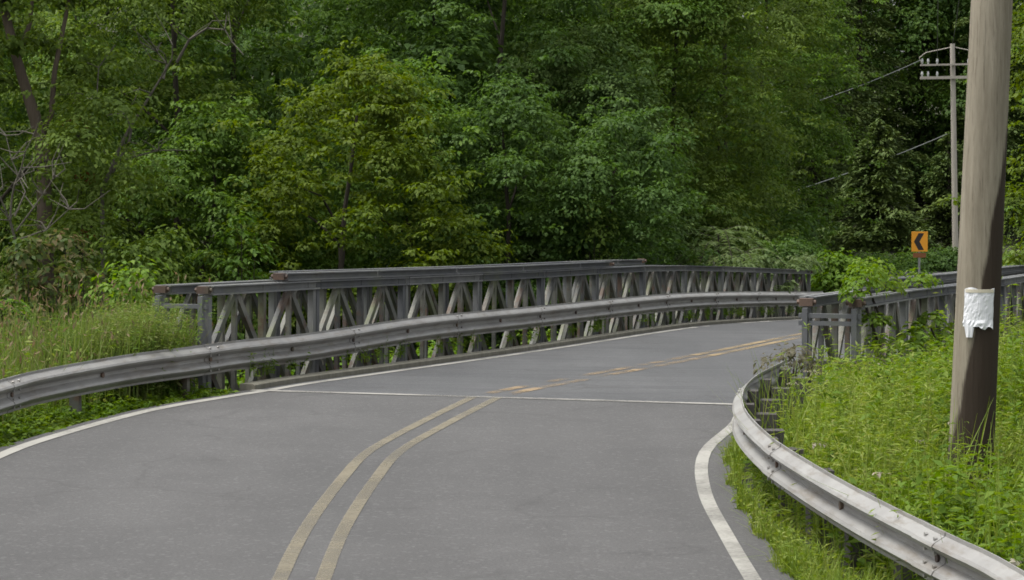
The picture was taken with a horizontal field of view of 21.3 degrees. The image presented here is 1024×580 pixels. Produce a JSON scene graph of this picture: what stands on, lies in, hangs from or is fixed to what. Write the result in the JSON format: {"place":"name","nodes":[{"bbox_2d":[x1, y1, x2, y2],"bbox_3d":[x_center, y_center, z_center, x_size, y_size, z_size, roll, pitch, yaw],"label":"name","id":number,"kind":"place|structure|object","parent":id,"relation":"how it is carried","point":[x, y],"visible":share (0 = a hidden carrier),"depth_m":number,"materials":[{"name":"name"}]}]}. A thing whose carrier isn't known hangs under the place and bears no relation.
{"place":"outdoors","nodes":[
{"label":"outdoors","id":0,"kind":"place"},
{"bbox_2d":[0,276,297,423],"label":"tall grass","id":1,"kind":"structure","parent":0,"point":[39,364],"depth_m":25.62,"materials":[{"name":"green plant"}]},
{"bbox_2d":[0,390,793,579],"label":"road","id":2,"kind":"structure","parent":0,"point":[232,488],"depth_m":19.36,"materials":[{"name":"grey asphalt"}]},
{"bbox_2d":[0,391,265,457],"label":"road edge line","id":3,"kind":"object","parent":2,"relation":"on","point":[6,452],"visible":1,"depth_m":23.82,"materials":[{"name":"white paint"}]},
{"bbox_2d":[271,398,473,579],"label":"road center line","id":4,"kind":"object","parent":2,"relation":"on","point":[288,560],"visible":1,"depth_m":19.32,"materials":[{"name":"yellow paint"}]},
{"bbox_2d":[315,400,493,579],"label":"road center line","id":5,"kind":"object","parent":2,"relation":"on","point":[353,510],"visible":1,"depth_m":18.71,"materials":[{"name":"yellow paint"}]},
{"bbox_2d":[250,389,732,404],"bbox_3d":[-0.083,1.034,26.209,5.200,0.001,0.130,1,4,16],"label":"road seam","id":6,"kind":"object","parent":2,"relation":"on","point":[497,396],"visible":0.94,"depth_m":26.18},
{"bbox_2d":[695,416,761,579],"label":"road edge line","id":7,"kind":"object","parent":2,"relation":"on","point":[744,565],"visible":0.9,"depth_m":18.47,"materials":[{"name":"white paint"}]},
{"bbox_2d":[2,1,1023,578],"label":"ground","id":8,"kind":"structure","parent":0,"point":[1006,233],"depth_m":118.32,"materials":[{"name":"green plant"}]},
{"bbox_2d":[0,297,37,346],"bbox_3d":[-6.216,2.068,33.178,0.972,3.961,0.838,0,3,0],"label":"fern plant","id":9,"kind":"object","parent":8,"relation":"on","point":[10,299],"visible":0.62,"depth_m":33.06,"materials":[{"name":"green plant"}]},
{"bbox_2d":[0,0,88,337],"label":"leaning tree","id":10,"kind":"object","parent":8,"relation":"on","point":[16,51],"visible":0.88,"depth_m":46.84,"materials":[{"name":"brown plant"}]},
{"bbox_2d":[0,233,88,354],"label":"shrub","id":11,"kind":"object","parent":8,"relation":"on","point":[15,265],"visible":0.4,"depth_m":40.95,"materials":[{"name":"green plant"}]},
{"bbox_2d":[0,112,109,336],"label":"bare shrub","id":12,"kind":"object","parent":8,"relation":"on","point":[18,178],"visible":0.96,"depth_m":42.95,"materials":[{"name":"brown wood"}]},
{"bbox_2d":[38,228,113,341],"bbox_3d":[-6.843,1.209,42.255,1.855,4.353,1.642,0,3,0],"label":"shrub","id":13,"kind":"object","parent":8,"relation":"on","point":[72,253],"visible":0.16,"depth_m":41.96,"materials":[{"name":"green plant"}]},
{"bbox_2d":[62,116,98,316],"bbox_3d":[-7.445,-0.120,47.586,0.785,5.916,0.616,0,3,0],"label":"shrub","id":14,"kind":"object","parent":8,"relation":"on","point":[82,225],"visible":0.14,"depth_m":47.51,"materials":[{"name":"green plant"}]},
{"bbox_2d":[0,0,188,344],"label":"deciduous tree","id":15,"kind":"object","parent":8,"relation":"on","point":[101,109],"visible":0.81,"depth_m":46.05,"materials":[{"name":"green plant"}]},
{"bbox_2d":[0,0,229,357],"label":"deciduous tree","id":16,"kind":"object","parent":8,"relation":"on","point":[40,90],"visible":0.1,"depth_m":55.91,"materials":[{"name":"green plant"}]},
{"bbox_2d":[0,376,239,446],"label":"herbs","id":17,"kind":"object","parent":8,"relation":"on","point":[22,428],"visible":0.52,"depth_m":24.59,"materials":[{"name":"green plant"}]},
{"bbox_2d":[0,271,242,387],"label":"seed heads","id":18,"kind":"object","parent":8,"relation":"on","point":[36,334],"visible":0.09,"depth_m":26.14,"materials":[{"name":"plant"}]},
{"bbox_2d":[22,296,222,406],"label":"tall grass","id":19,"kind":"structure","parent":8,"relation":"on","point":[155,336],"depth_m":26.08,"materials":[{"name":"green plant"}]},
{"bbox_2d":[79,255,173,325],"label":"shrub","id":20,"kind":"object","parent":8,"relation":"on","point":[125,281],"visible":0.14,"depth_m":33.91,"materials":[{"name":"green plant"}]},
{"bbox_2d":[58,9,243,309],"bbox_3d":[-6.310,-0.801,46.322,3.400,7.935,1.454,2,4,28],"label":"bare tree","id":21,"kind":"object","parent":8,"relation":"on","point":[112,169],"visible":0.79,"depth_m":46.28,"materials":[{"name":"brown wood"}]},
{"bbox_2d":[82,223,243,376],"bbox_3d":[-5.588,1.101,44.189,3.405,4.393,2.535,0,3,0],"label":"shrub","id":22,"kind":"object","parent":8,"relation":"on","point":[148,248],"visible":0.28,"depth_m":43.92,"materials":[{"name":"green plant"}]},
{"bbox_2d":[0,0,348,341],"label":"deciduous tree","id":23,"kind":"object","parent":8,"relation":"on","point":[199,9],"visible":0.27,"depth_m":53.04,"materials":[{"name":"green plant"}]},
{"bbox_2d":[84,69,359,387],"bbox_3d":[-5.359,-0.565,51.060,5.299,7.152,5.109,-2,4,-26],"label":"deciduous tree","id":24,"kind":"object","parent":8,"relation":"on","point":[220,139],"visible":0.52,"depth_m":50.57,"materials":[{"name":"green plant"}]},
{"bbox_2d":[206,210,292,386],"bbox_3d":[-4.418,1.145,45.201,1.646,4.957,1.218,0,3,0],"label":"shrub","id":25,"kind":"object","parent":8,"relation":"on","point":[244,275],"visible":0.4,"depth_m":45.01,"materials":[{"name":"green plant"}]},
{"bbox_2d":[90,0,436,355],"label":"deciduous tree","id":26,"kind":"object","parent":8,"relation":"on","point":[334,7],"visible":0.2,"depth_m":57.20,"materials":[{"name":"green plant"}]},
{"bbox_2d":[282,259,353,370],"bbox_3d":[-4.142,1.256,53.046,2.552,3.977,1.986,0,3,0],"label":"shrub","id":27,"kind":"object","parent":8,"relation":"on","point":[305,313],"visible":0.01,"depth_m":53.15,"materials":[{"name":"green plant"}]},
{"bbox_2d":[193,36,517,380],"bbox_3d":[-2.919,-0.415,50.082,5.619,8.473,5.891,1,4,14],"label":"deciduous tree","id":28,"kind":"object","parent":8,"relation":"on","point":[381,110],"visible":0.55,"depth_m":49.54,"materials":[{"name":"green plant"}]},
{"bbox_2d":[364,237,433,360],"bbox_3d":[-2.085,1.379,52.029,2.341,4.812,2.035,2,4,25],"label":"shrub","id":29,"kind":"object","parent":8,"relation":"on","point":[394,250],"visible":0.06,"depth_m":51.98,"materials":[{"name":"green plant"}]},
{"bbox_2d":[293,46,525,366],"bbox_3d":[-2.230,-0.315,53.025,5.174,8.836,5.247,0,3,0],"label":"deciduous tree","id":30,"kind":"object","parent":8,"relation":"on","point":[452,115],"visible":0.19,"depth_m":52.41,"materials":[{"name":"green plant"}]},
{"bbox_2d":[0,291,822,414],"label":"guardrail","id":31,"kind":"object","parent":8,"relation":"on","point":[74,382],"visible":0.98,"depth_m":29.11,"materials":[{"name":"metal"}]},
{"bbox_2d":[0,197,837,389],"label":"undergrowth","id":32,"kind":"object","parent":8,"relation":"on","point":[804,218],"visible":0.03,"depth_m":74.81,"materials":[{"name":"green plant"}]},
{"bbox_2d":[267,0,582,293],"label":"deciduous tree","id":33,"kind":"object","parent":8,"relation":"on","point":[386,16],"visible":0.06,"depth_m":62.61,"materials":[{"name":"green plant"}]},
{"bbox_2d":[211,323,650,389],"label":"bank undergrowth","id":34,"kind":"object","parent":8,"relation":"on","point":[390,359],"visible":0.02,"depth_m":41.94,"materials":[{"name":"green plant"}]},
{"bbox_2d":[410,248,520,352],"bbox_3d":[-0.900,1.423,54.023,2.961,4.599,2.580,0,3,0],"label":"shrub","id":35,"kind":"object","parent":8,"relation":"on","point":[482,304],"visible":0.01,"depth_m":53.95,"materials":[{"name":"green plant"}]},
{"bbox_2d":[324,0,676,349],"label":"deciduous tree","id":36,"kind":"object","parent":8,"relation":"on","point":[443,14],"visible":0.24,"depth_m":56.76,"materials":[{"name":"green plant"}]},
{"bbox_2d":[362,54,651,358],"bbox_3d":[-0.220,-0.335,52.785,5.964,8.500,5.908,0,3,0],"label":"deciduous tree","id":37,"kind":"object","parent":8,"relation":"on","point":[507,121],"visible":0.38,"depth_m":52.37,"materials":[{"name":"green plant"}]},
{"bbox_2d":[0,0,1023,328],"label":"distant woods","id":38,"kind":"object","parent":8,"relation":"on","point":[248,38],"visible":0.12,"depth_m":65.00,"materials":[{"name":"green plant"}]},
{"bbox_2d":[420,8,739,340],"bbox_3d":[1.295,-1.880,57.880,6.263,8.257,6.632,1,4,20],"label":"deciduous tree","id":39,"kind":"object","parent":8,"relation":"on","point":[550,72],"visible":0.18,"depth_m":57.14,"materials":[{"name":"green plant"}]},
{"bbox_2d":[152,259,1023,400],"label":"truss bridge","id":40,"kind":"structure","parent":8,"relation":"on","point":[294,285],"depth_m":32.64,"materials":[{"name":"metal"}]},
{"bbox_2d":[247,304,801,377],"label":"kerb weeds","id":41,"kind":"object","parent":40,"relation":"on","point":[596,326],"visible":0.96,"depth_m":36.06,"materials":[{"name":"green plant"}]},
{"bbox_2d":[259,318,948,402],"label":"bridge road","id":42,"kind":"structure","parent":40,"relation":"on","point":[672,380],"depth_m":31.09,"materials":[{"name":"grey asphalt"}]},
{"bbox_2d":[269,327,696,389],"bbox_3d":[0.350,0.803,36.196,0.110,0.733,19.250,1,4,16],"label":"road edge line","id":43,"kind":"object","parent":42,"relation":"on","point":[282,387],"visible":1,"depth_m":32.76,"materials":[{"name":"white paint"}]},
{"bbox_2d":[489,357,680,392],"bbox_3d":[1.012,0.936,30.861,0.130,0.361,9.300,1,4,16],"label":"road center line","id":44,"kind":"object","parent":42,"relation":"on","point":[515,387],"visible":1,"depth_m":27.77,"materials":[{"name":"yellow paint"}]},
{"bbox_2d":[517,356,709,392],"bbox_3d":[1.224,0.940,30.799,0.130,0.361,9.300,1,4,16],"label":"road center line","id":45,"kind":"object","parent":42,"relation":"on","point":[528,389],"visible":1,"depth_m":27.93,"materials":[{"name":"yellow paint"}]},
{"bbox_2d":[691,333,801,354],"bbox_3d":[5.770,0.737,46.938,0.130,1.150,24.000,1,4,16],"label":"road center line","id":46,"kind":"object","parent":42,"relation":"on","point":[732,347],"visible":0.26,"depth_m":38.78,"materials":[{"name":"yellow paint"}]},
{"bbox_2d":[707,330,838,355],"bbox_3d":[5.981,0.741,46.876,0.130,1.150,24.000,1,4,16],"label":"road center line","id":47,"kind":"object","parent":42,"relation":"on","point":[754,346],"visible":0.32,"depth_m":38.17,"materials":[{"name":"yellow paint"}]},
{"bbox_2d":[717,250,830,313],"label":"vine","id":48,"kind":"object","parent":40,"relation":"attached to","point":[797,263],"visible":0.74,"depth_m":56.27,"materials":[{"name":"green plant"}]},
{"bbox_2d":[835,256,908,355],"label":"vine","id":49,"kind":"object","parent":40,"relation":"attached to","point":[875,279],"visible":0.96,"depth_m":25.66,"materials":[{"name":"green plant"}]},
{"bbox_2d":[871,310,954,382],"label":"vine","id":50,"kind":"object","parent":40,"relation":"attached to","point":[922,329],"visible":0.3,"depth_m":27.82,"materials":[{"name":"green plant"}]},
{"bbox_2d":[903,268,943,345],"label":"vine","id":51,"kind":"object","parent":40,"relation":"attached to","point":[925,281],"visible":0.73,"depth_m":29.67,"materials":[{"name":"green plant"}]},
{"bbox_2d":[560,198,628,337],"bbox_3d":[1.581,1.030,52.152,1.842,5.599,1.653,1,4,24],"label":"shrub","id":52,"kind":"object","parent":8,"relation":"on","point":[596,231],"visible":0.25,"depth_m":51.89,"materials":[{"name":"green plant"}]},
{"bbox_2d":[490,83,726,342],"bbox_3d":[2.037,0.055,53.023,5.063,8.154,5.375,0,3,0],"label":"deciduous tree","id":53,"kind":"object","parent":8,"relation":"on","point":[635,171],"visible":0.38,"depth_m":52.20,"materials":[{"name":"green plant"}]},
{"bbox_2d":[488,0,771,311],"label":"deciduous tree","id":54,"kind":"object","parent":8,"relation":"on","point":[676,5],"visible":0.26,"depth_m":60.56,"materials":[{"name":"green plant"}]},
{"bbox_2d":[638,239,725,320],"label":"shrub","id":55,"kind":"object","parent":8,"relation":"on","point":[676,255],"visible":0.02,"depth_m":59.88,"materials":[{"name":"green plant"}]},
{"bbox_2d":[550,0,833,283],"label":"deciduous tree","id":56,"kind":"object","parent":8,"relation":"on","point":[741,149],"visible":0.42,"depth_m":61.27,"materials":[{"name":"green plant"}]},
{"bbox_2d":[658,225,781,276],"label":"sumac bush","id":57,"kind":"object","parent":8,"relation":"on","point":[717,246],"visible":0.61,"depth_m":56.91,"materials":[{"name":"green plant"}]},
{"bbox_2d":[621,0,844,263],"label":"deciduous tree","id":58,"kind":"object","parent":8,"relation":"on","point":[803,22],"visible":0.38,"depth_m":73.43,"materials":[{"name":"green plant"}]},
{"bbox_2d":[699,248,785,284],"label":"sumac bush","id":59,"kind":"object","parent":8,"relation":"on","point":[752,256],"visible":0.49,"depth_m":56.00,"materials":[{"name":"green plant"}]},
{"bbox_2d":[467,0,1023,182],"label":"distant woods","id":60,"kind":"object","parent":8,"relation":"on","point":[945,59],"visible":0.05,"depth_m":125.22,"materials":[{"name":"green plant"}]},
{"bbox_2d":[677,0,887,252],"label":"deciduous tree","id":61,"kind":"object","parent":8,"relation":"on","point":[836,26],"visible":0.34,"depth_m":79.36,"materials":[{"name":"green plant"}]},
{"bbox_2d":[753,342,829,396],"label":"shrub","id":62,"kind":"object","parent":8,"relation":"on","point":[790,351],"visible":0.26,"depth_m":24.26,"materials":[{"name":"green plant"}]},
{"bbox_2d":[749,232,846,287],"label":"shrub","id":63,"kind":"object","parent":8,"relation":"on","point":[798,247],"visible":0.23,"depth_m":69.87,"materials":[{"name":"green plant"}]},
{"bbox_2d":[735,0,862,252],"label":"conifer tree","id":64,"kind":"object","parent":8,"relation":"on","point":[777,12],"visible":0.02,"depth_m":110.85,"materials":[{"name":"green plant"}]},
{"bbox_2d":[715,417,922,579],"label":"grass","id":65,"kind":"structure","parent":8,"relation":"on","point":[796,561],"depth_m":16.48,"materials":[{"name":"green plant"}]},
{"bbox_2d":[747,0,893,258],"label":"conifer tree","id":66,"kind":"object","parent":8,"relation":"on","point":[854,112],"visible":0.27,"depth_m":98.40,"materials":[{"name":"green plant"}]},
{"bbox_2d":[800,247,888,292],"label":"shrub","id":67,"kind":"object","parent":8,"relation":"on","point":[834,264],"visible":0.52,"depth_m":65.78,"materials":[{"name":"green plant"}]},
{"bbox_2d":[813,357,880,385],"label":"fern plant","id":68,"kind":"object","parent":8,"relation":"on","point":[854,362],"visible":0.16,"depth_m":24.66,"materials":[{"name":"green plant"}]},
{"bbox_2d":[794,0,933,252],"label":"conifer tree","id":69,"kind":"object","parent":8,"relation":"on","point":[860,25],"visible":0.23,"depth_m":117.41,"materials":[{"name":"green plant"}]},
{"bbox_2d":[708,276,1023,579],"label":"weeds","id":70,"kind":"object","parent":8,"relation":"on","point":[870,397],"visible":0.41,"depth_m":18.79,"materials":[{"name":"green plant"}]},
{"bbox_2d":[732,359,1023,579],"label":"guardrail","id":71,"kind":"object","parent":8,"relation":"on","point":[920,547],"visible":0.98,"depth_m":15.41,"materials":[{"name":"grey metal"}]},
{"bbox_2d":[814,118,944,255],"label":"conifer tree","id":72,"kind":"object","parent":8,"relation":"on","point":[879,200],"visible":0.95,"depth_m":85.49,"materials":[{"name":"green plant"}]},
{"bbox_2d":[739,284,1023,579],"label":"broad weeds","id":73,"kind":"object","parent":8,"relation":"on","point":[964,497],"visible":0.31,"depth_m":16.22,"materials":[{"name":"green plant"}]},
{"bbox_2d":[823,251,939,275],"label":"shrub","id":74,"kind":"object","parent":8,"relation":"on","point":[875,256],"visible":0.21,"depth_m":75.99,"materials":[{"name":"green plant"}]},
{"bbox_2d":[853,356,928,384],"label":"fern plant","id":75,"kind":"object","parent":8,"relation":"on","point":[873,358],"visible":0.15,"depth_m":24.08,"materials":[{"name":"green plant"}]},
{"bbox_2d":[789,363,1023,565],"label":"wildflowers","id":76,"kind":"object","parent":8,"relation":"on","point":[1013,561],"visible":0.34,"depth_m":17.30,"materials":[{"name":"plant"}]},
{"bbox_2d":[869,246,955,270],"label":"shrub","id":77,"kind":"object","parent":8,"relation":"on","point":[903,256],"visible":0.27,"depth_m":78.77,"materials":[{"name":"green plant"}]},
{"bbox_2d":[862,0,969,212],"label":"conifer tree","id":78,"kind":"object","parent":8,"relation":"on","point":[919,198],"visible":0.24,"depth_m":125.82,"materials":[{"name":"green plant"}]},
{"bbox_2d":[911,232,927,273],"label":"chevron sign","id":79,"kind":"object","parent":8,"relation":"on","point":[919,242],"visible":0.95,"depth_m":75.05,"materials":[{"name":"orange metal"}]},
{"bbox_2d":[894,244,957,272],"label":"shrub","id":80,"kind":"object","parent":8,"relation":"on","point":[950,260],"visible":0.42,"depth_m":77.77,"materials":[{"name":"green plant"}]},
{"bbox_2d":[899,131,962,255],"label":"conifer tree","id":81,"kind":"object","parent":8,"relation":"on","point":[942,171],"visible":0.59,"depth_m":109.68,"materials":[{"name":"green plant"}]},
{"bbox_2d":[919,44,967,251],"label":"utility pole","id":82,"kind":"object","parent":8,"relation":"on","point":[952,77],"visible":0.72,"depth_m":104.71,"materials":[{"name":"grey wood"}]},
{"bbox_2d":[650,59,921,145],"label":"power wire","id":83,"kind":"object","parent":82,"relation":"attached to","point":[870,81],"visible":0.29,"depth_m":98.62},
{"bbox_2d":[937,3,937,58],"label":"power wire","id":84,"kind":"object","parent":82,"relation":"attached to","point":[937,30],"visible":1,"depth_m":83.29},
{"bbox_2d":[931,0,1023,238],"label":"conifer tree","id":85,"kind":"object","parent":8,"relation":"on","point":[1016,112],"visible":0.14,"depth_m":121.24,"materials":[{"name":"green plant"}]},
{"bbox_2d":[947,0,1012,496],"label":"utility pole","id":86,"kind":"object","parent":8,"relation":"on","point":[975,355],"visible":0.71,"depth_m":18.19,"materials":[{"name":"brown wood"}]},
{"bbox_2d":[962,287,993,336],"bbox_3d":[3.120,0.150,18.195,0.210,0.335,0.046,0,3,8],"label":"paper notice","id":87,"kind":"object","parent":86,"relation":"attached to","point":[978,307],"visible":1,"depth_m":18.19,"materials":[{"name":"white paper"}]},
{"bbox_2d":[936,1,1023,265],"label":"deciduous tree","id":88,"kind":"object","parent":8,"relation":"on","point":[1016,194],"visible":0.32,"depth_m":45.90,"materials":[{"name":"green plant"}]},
{"bbox_2d":[963,12,1023,263],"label":"deciduous tree","id":89,"kind":"object","parent":8,"relation":"on","point":[1006,210],"visible":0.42,"depth_m":57.75,"materials":[{"name":"green plant"}]},
{"bbox_2d":[1002,239,1023,265],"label":"shrub","id":90,"kind":"object","parent":8,"relation":"on","point":[1011,252],"visible":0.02,"depth_m":49.98,"materials":[{"name":"green plant"}]},
{"bbox_2d":[1002,250,1023,265],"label":"shrub","id":91,"kind":"object","parent":8,"relation":"on","point":[1009,254],"visible":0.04,"depth_m":65.92,"materials":[{"name":"green plant"}]},
{"bbox_2d":[540,0,1020,71],"label":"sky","id":92,"kind":"structure","parent":0,"point":[892,0],"materials":[{"name":"white"}]},
{"bbox_2d":[703,263,950,313],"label":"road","id":93,"kind":"structure","parent":0,"point":[934,272],"depth_m":76.72,"materials":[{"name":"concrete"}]},
{"bbox_2d":[797,134,946,190],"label":"power wire","id":94,"kind":"object","parent":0,"point":[892,156],"visible":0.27,"depth_m":99.81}
]}

